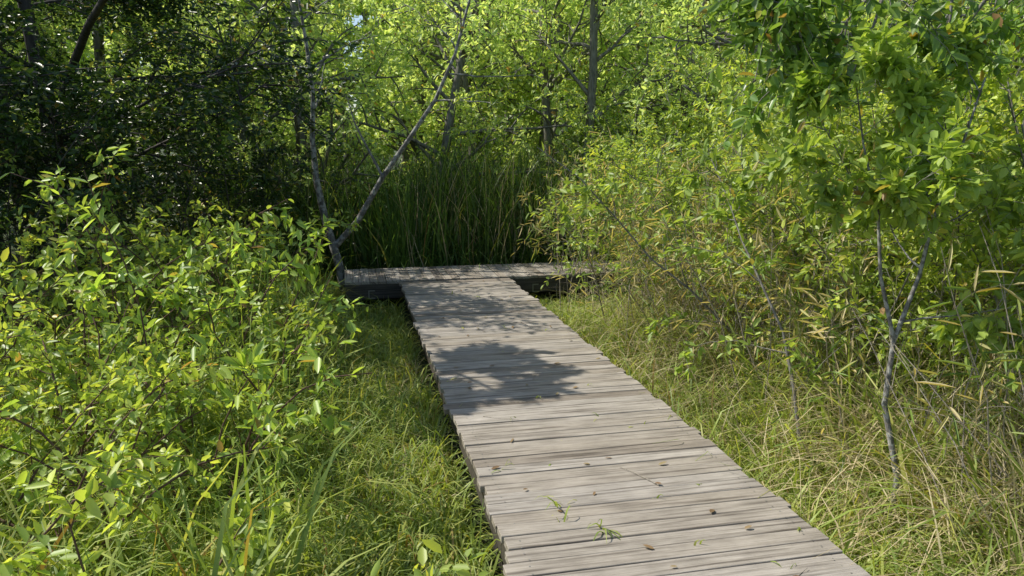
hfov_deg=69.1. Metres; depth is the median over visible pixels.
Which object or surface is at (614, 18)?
tree
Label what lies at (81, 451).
shrub
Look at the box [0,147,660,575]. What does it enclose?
ground
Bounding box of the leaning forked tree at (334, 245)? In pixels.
[228,0,557,295]
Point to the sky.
(360, 17)
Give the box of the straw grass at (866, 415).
[150,123,1023,575]
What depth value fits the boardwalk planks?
3.76 m
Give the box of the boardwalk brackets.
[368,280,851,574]
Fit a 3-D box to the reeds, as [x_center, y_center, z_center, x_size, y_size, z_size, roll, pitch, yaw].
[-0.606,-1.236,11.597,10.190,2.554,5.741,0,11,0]
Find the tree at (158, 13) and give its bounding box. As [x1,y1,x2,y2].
[0,0,387,333]
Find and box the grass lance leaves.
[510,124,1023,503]
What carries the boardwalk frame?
on the ground at (424, 363)
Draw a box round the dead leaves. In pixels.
[417,269,798,575]
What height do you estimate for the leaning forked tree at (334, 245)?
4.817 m
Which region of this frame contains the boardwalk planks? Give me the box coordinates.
[345,260,870,575]
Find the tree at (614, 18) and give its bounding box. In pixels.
[0,0,1023,266]
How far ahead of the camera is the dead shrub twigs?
4.73 m
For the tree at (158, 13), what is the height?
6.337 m
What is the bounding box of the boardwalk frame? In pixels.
[345,272,675,575]
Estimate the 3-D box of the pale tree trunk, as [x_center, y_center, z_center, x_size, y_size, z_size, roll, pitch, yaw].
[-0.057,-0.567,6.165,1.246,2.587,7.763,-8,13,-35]
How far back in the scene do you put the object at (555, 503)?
3.11 m
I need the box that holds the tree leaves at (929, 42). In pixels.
[697,0,1023,150]
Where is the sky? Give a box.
[87,13,521,144]
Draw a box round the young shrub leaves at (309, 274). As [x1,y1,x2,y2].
[0,135,368,524]
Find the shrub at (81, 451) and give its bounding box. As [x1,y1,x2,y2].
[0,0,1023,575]
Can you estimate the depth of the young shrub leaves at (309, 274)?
4.17 m
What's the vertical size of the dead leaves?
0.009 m
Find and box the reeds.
[113,127,712,293]
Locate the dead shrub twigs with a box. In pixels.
[437,117,1023,574]

